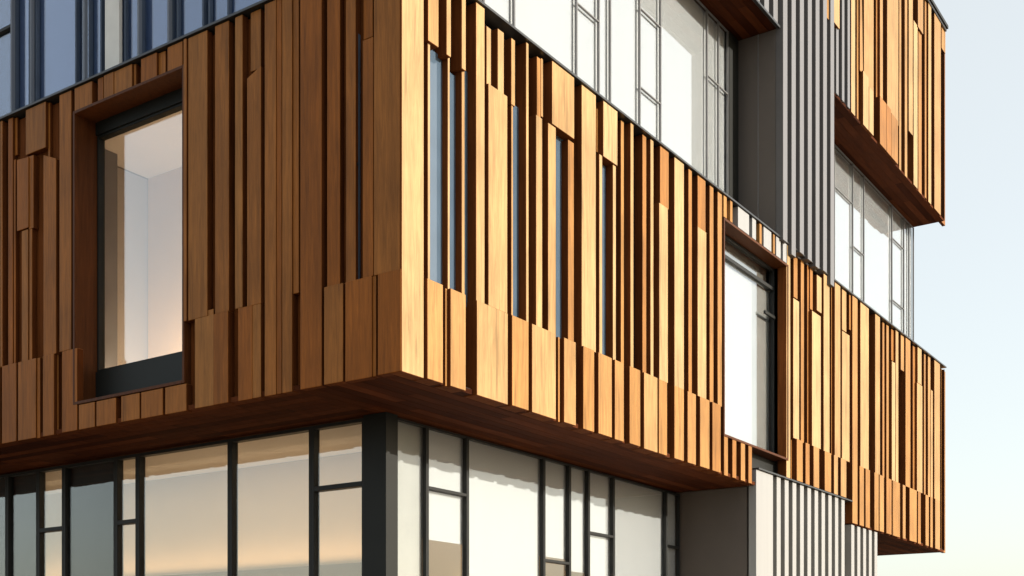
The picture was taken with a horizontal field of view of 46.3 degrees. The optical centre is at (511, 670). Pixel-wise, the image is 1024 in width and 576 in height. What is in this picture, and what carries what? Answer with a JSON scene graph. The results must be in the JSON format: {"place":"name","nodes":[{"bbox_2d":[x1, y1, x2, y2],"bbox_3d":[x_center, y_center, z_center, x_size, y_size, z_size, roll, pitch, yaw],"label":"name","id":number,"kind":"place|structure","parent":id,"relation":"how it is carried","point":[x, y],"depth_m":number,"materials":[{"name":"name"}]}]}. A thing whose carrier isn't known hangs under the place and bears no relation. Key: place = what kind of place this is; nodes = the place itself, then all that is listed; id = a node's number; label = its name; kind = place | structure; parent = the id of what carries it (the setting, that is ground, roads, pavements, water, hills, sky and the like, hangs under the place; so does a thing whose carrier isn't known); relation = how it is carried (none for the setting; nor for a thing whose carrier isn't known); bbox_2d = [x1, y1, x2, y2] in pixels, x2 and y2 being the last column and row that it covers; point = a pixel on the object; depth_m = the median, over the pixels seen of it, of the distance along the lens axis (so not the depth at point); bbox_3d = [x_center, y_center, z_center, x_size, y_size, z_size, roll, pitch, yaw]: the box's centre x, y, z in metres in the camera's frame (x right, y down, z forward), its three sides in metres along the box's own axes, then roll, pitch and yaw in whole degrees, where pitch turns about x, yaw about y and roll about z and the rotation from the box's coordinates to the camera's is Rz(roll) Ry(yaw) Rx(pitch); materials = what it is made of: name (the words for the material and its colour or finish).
{"place":"outdoors","nodes":[
{"label":"outdoors","id":0,"kind":"place"},
{"bbox_2d":[0,0,947,575],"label":"office building","id":1,"kind":"structure","parent":0,"point":[456,286],"depth_m":14.85,"materials":[{"name":"wood"}]},
{"bbox_2d":[0,474,6,575],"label":"window","id":2,"kind":"structure","parent":1,"relation":"in","point":[3,478],"depth_m":17.20,"materials":[{"name":"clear glass"}]},
{"bbox_2d":[0,0,19,116],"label":"window","id":3,"kind":"structure","parent":1,"relation":"in","point":[4,4],"depth_m":15.45,"materials":[{"name":"blue glass"}]},
{"bbox_2d":[15,0,28,109],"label":"window","id":4,"kind":"structure","parent":1,"relation":"in","point":[24,4],"depth_m":15.18,"materials":[{"name":"blue glass"}]},
{"bbox_2d":[7,469,37,575],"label":"window","id":5,"kind":"structure","parent":1,"relation":"in","point":[22,487],"depth_m":16.93,"materials":[{"name":"grey glass"}]},
{"bbox_2d":[29,0,40,103],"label":"window","id":6,"kind":"structure","parent":1,"relation":"in","point":[29,0],"depth_m":14.99,"materials":[{"name":"blue glass"}]},
{"bbox_2d":[38,465,62,575],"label":"window","id":7,"kind":"structure","parent":1,"relation":"in","point":[42,530],"depth_m":16.55,"materials":[{"name":"black metal"}]},
{"bbox_2d":[36,0,75,100],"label":"window","id":8,"kind":"structure","parent":1,"relation":"in","point":[58,17],"depth_m":14.81,"materials":[{"name":"blue glass"}]},
{"bbox_2d":[76,0,93,82],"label":"window","id":9,"kind":"structure","parent":1,"relation":"in","point":[79,3],"depth_m":14.49,"materials":[{"name":"blue glass"}]},
{"bbox_2d":[63,457,114,575],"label":"window","id":10,"kind":"structure","parent":1,"relation":"in","point":[89,486],"depth_m":16.08,"materials":[{"name":"grey glass"}]},
{"bbox_2d":[89,0,100,76],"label":"window","id":11,"kind":"structure","parent":1,"relation":"in","point":[97,3],"depth_m":14.34,"materials":[{"name":"blue glass"}]},
{"bbox_2d":[101,0,104,71],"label":"window","id":12,"kind":"structure","parent":1,"relation":"in","point":[102,1],"depth_m":14.21,"materials":[{"name":"blue glass"}]},
{"bbox_2d":[122,0,124,61],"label":"window","id":13,"kind":"structure","parent":1,"relation":"in","point":[123,1],"depth_m":14.07,"materials":[{"name":"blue glass"}]},
{"bbox_2d":[115,454,136,575],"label":"window","id":14,"kind":"structure","parent":1,"relation":"in","point":[119,522],"depth_m":15.60,"materials":[{"name":"black metal"}]},
{"bbox_2d":[125,0,136,60],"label":"window","id":15,"kind":"structure","parent":1,"relation":"in","point":[130,5],"depth_m":13.98,"materials":[{"name":"blue glass"}]},
{"bbox_2d":[97,103,181,371],"bbox_3d":[-4.136,-4.945,13.757,1.870,2.810,0.090,0,0,34],"label":"window","id":16,"kind":"structure","parent":1,"relation":"in","point":[101,139],"depth_m":14.24,"materials":[{"name":"black metal"}]},
{"bbox_2d":[142,0,166,52],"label":"window","id":17,"kind":"structure","parent":1,"relation":"in","point":[154,12],"depth_m":13.77,"materials":[{"name":"blue glass"}]},
{"bbox_2d":[172,0,177,39],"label":"window","id":18,"kind":"structure","parent":1,"relation":"in","point":[174,2],"depth_m":13.50,"materials":[{"name":"blue glass"}]},
{"bbox_2d":[137,439,229,575],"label":"window","id":19,"kind":"structure","parent":1,"relation":"in","point":[140,456],"depth_m":15.34,"materials":[{"name":"black metal"}]},
{"bbox_2d":[178,0,207,36],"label":"window","id":20,"kind":"structure","parent":1,"relation":"in","point":[190,12],"depth_m":13.42,"materials":[{"name":"blue glass"}]},
{"bbox_2d":[203,0,213,25],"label":"window","id":21,"kind":"structure","parent":1,"relation":"in","point":[204,1],"depth_m":13.20,"materials":[{"name":"blue glass"}]},
{"bbox_2d":[209,0,232,22],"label":"window","id":22,"kind":"structure","parent":1,"relation":"in","point":[220,6],"depth_m":13.15,"materials":[{"name":"blue glass"}]},
{"bbox_2d":[228,0,260,14],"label":"window","id":23,"kind":"structure","parent":1,"relation":"in","point":[238,5],"depth_m":12.97,"materials":[{"name":"blue glass"}]},
{"bbox_2d":[230,426,310,575],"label":"window","id":24,"kind":"structure","parent":1,"relation":"in","point":[234,442],"depth_m":14.38,"materials":[{"name":"black metal"}]},
{"bbox_2d":[311,418,362,575],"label":"window","id":25,"kind":"structure","parent":1,"relation":"in","point":[316,488],"depth_m":13.62,"materials":[{"name":"black metal"}]},
{"bbox_2d":[357,34,359,278],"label":"slot window","id":26,"kind":"structure","parent":1,"relation":"in","point":[358,163],"depth_m":11.58,"materials":[{"name":"black glass"}]},
{"bbox_2d":[398,418,427,575],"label":"window","id":27,"kind":"structure","parent":1,"relation":"in","point":[412,436],"depth_m":13.51,"materials":[{"name":"white glass"}]},
{"bbox_2d":[430,50,441,283],"bbox_3d":[-0.758,-4.901,11.840,0.030,2.382,0.244,0,0,34],"label":"slot window","id":28,"kind":"structure","parent":1,"relation":"in","point":[435,63],"depth_m":11.82,"materials":[{"name":"blue glass"}]},
{"bbox_2d":[428,426,467,575],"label":"window","id":29,"kind":"structure","parent":1,"relation":"in","point":[445,494],"depth_m":14.05,"materials":[{"name":"white glass"}]},
{"bbox_2d":[450,73,454,289],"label":"slot window","id":30,"kind":"structure","parent":1,"relation":"in","point":[452,77],"depth_m":12.05,"materials":[{"name":"blue glass"}]},
{"bbox_2d":[464,71,466,306],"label":"slot window","id":31,"kind":"structure","parent":1,"relation":"in","point":[465,73],"depth_m":12.23,"materials":[{"name":"glass"}]},
{"bbox_2d":[484,0,514,25],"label":"window","id":32,"kind":"structure","parent":1,"relation":"in","point":[502,7],"depth_m":13.92,"materials":[{"name":"white glass"}]},
{"bbox_2d":[462,437,544,575],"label":"window","id":33,"kind":"structure","parent":1,"relation":"in","point":[503,482],"depth_m":15.00,"materials":[{"name":"white glass"}]},
{"bbox_2d":[513,106,517,316],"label":"slot window","id":34,"kind":"structure","parent":1,"relation":"in","point":[515,109],"depth_m":12.98,"materials":[{"name":"blue glass"}]},
{"bbox_2d":[510,0,576,74],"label":"window","id":35,"kind":"structure","parent":1,"relation":"in","point":[548,23],"depth_m":14.78,"materials":[{"name":"white glass"}]},
{"bbox_2d":[539,458,569,575],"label":"window","id":36,"kind":"structure","parent":1,"relation":"in","point":[554,470],"depth_m":16.02,"materials":[{"name":"white glass"}]},
{"bbox_2d":[556,136,562,337],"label":"slot window","id":37,"kind":"structure","parent":1,"relation":"in","point":[558,140],"depth_m":13.70,"materials":[{"name":"blue glass"}]},
{"bbox_2d":[565,464,588,575],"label":"window","id":38,"kind":"structure","parent":1,"relation":"in","point":[576,473],"depth_m":16.49,"materials":[{"name":"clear glass"}]},
{"bbox_2d":[573,0,598,92],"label":"window","id":39,"kind":"structure","parent":1,"relation":"in","point":[586,19],"depth_m":15.47,"materials":[{"name":"white glass"}]},
{"bbox_2d":[584,469,613,575],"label":"window","id":40,"kind":"structure","parent":1,"relation":"in","point":[599,536],"depth_m":16.96,"materials":[{"name":"white glass"}]},
{"bbox_2d":[595,0,610,101],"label":"window","id":41,"kind":"structure","parent":1,"relation":"in","point":[602,3],"depth_m":15.83,"materials":[{"name":"white glass"}]},
{"bbox_2d":[602,165,605,355],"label":"slot window","id":42,"kind":"structure","parent":1,"relation":"in","point":[603,167],"depth_m":14.54,"materials":[{"name":"blue glass"}]},
{"bbox_2d":[607,0,639,124],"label":"window","id":43,"kind":"structure","parent":1,"relation":"in","point":[623,12],"depth_m":16.30,"materials":[{"name":"white glass"}]},
{"bbox_2d":[609,476,666,575],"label":"window","id":44,"kind":"structure","parent":1,"relation":"in","point":[637,506],"depth_m":17.92,"materials":[{"name":"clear glass"}]},
{"bbox_2d":[636,0,660,140],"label":"window","id":45,"kind":"structure","parent":1,"relation":"in","point":[648,8],"depth_m":16.87,"materials":[{"name":"white glass"}]},
{"bbox_2d":[662,491,679,575],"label":"window","id":46,"kind":"structure","parent":1,"relation":"in","point":[671,547],"depth_m":18.84,"materials":[{"name":"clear glass"}]},
{"bbox_2d":[657,0,707,177],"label":"window","id":47,"kind":"structure","parent":1,"relation":"in","point":[682,21],"depth_m":17.81,"materials":[{"name":"white glass"}]},
{"bbox_2d":[704,10,718,186],"bbox_3d":[3.077,-8.478,18.515,0.077,3.264,0.410,0,0,34],"label":"window","id":48,"kind":"structure","parent":1,"relation":"in","point":[711,24],"depth_m":18.58,"materials":[{"name":"white glass"}]},
{"bbox_2d":[715,22,727,193],"bbox_3d":[3.292,-8.478,18.829,0.077,3.264,0.350,0,0,34],"label":"window","id":49,"kind":"structure","parent":1,"relation":"in","point":[722,92],"depth_m":18.89,"materials":[{"name":"white glass"}]},
{"bbox_2d":[725,234,775,452],"bbox_3d":[3.502,-4.915,18.315,0.190,3.070,2.400,0,0,34],"label":"window","id":50,"kind":"structure","parent":1,"relation":"in","point":[747,314],"depth_m":18.63,"materials":[{"name":"white glass"}]},
{"bbox_2d":[834,144,834,277],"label":"window","id":51,"kind":"structure","parent":1,"relation":"in","point":[834,144],"depth_m":23.00,"materials":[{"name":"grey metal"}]},
{"bbox_2d":[835,145,852,292],"bbox_3d":[6.471,-8.478,23.476,0.077,3.264,1.070,0,0,34],"label":"window","id":52,"kind":"structure","parent":1,"relation":"in","point":[842,167],"depth_m":23.61,"materials":[{"name":"glass"}]},
{"bbox_2d":[850,164,863,300],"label":"window","id":53,"kind":"structure","parent":1,"relation":"in","point":[857,253],"depth_m":24.25,"materials":[{"name":"glass"}]},
{"bbox_2d":[861,175,891,322],"bbox_3d":[7.696,-8.478,25.267,0.077,3.264,1.890,0,0,34],"label":"window","id":54,"kind":"structure","parent":1,"relation":"in","point":[876,211],"depth_m":25.26,"materials":[{"name":"white glass"}]},
{"bbox_2d":[889,205,903,332],"bbox_3d":[8.478,-8.478,26.410,0.077,3.264,0.880,0,0,34],"label":"window","id":55,"kind":"structure","parent":1,"relation":"in","point":[896,219],"depth_m":26.42,"materials":[{"name":"glass"}]},
{"bbox_2d":[901,218,909,337],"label":"window","id":56,"kind":"structure","parent":1,"relation":"in","point":[905,225],"depth_m":27.04,"materials":[{"name":"grey metal"}]},
{"bbox_2d":[907,224,913,340],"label":"window","id":57,"kind":"structure","parent":1,"relation":"in","point":[910,224],"depth_m":27.36,"materials":[{"name":"grey metal"}]},
{"bbox_2d":[877,0,1023,575],"label":"sky","id":58,"kind":"structure","parent":0,"point":[969,270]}
]}

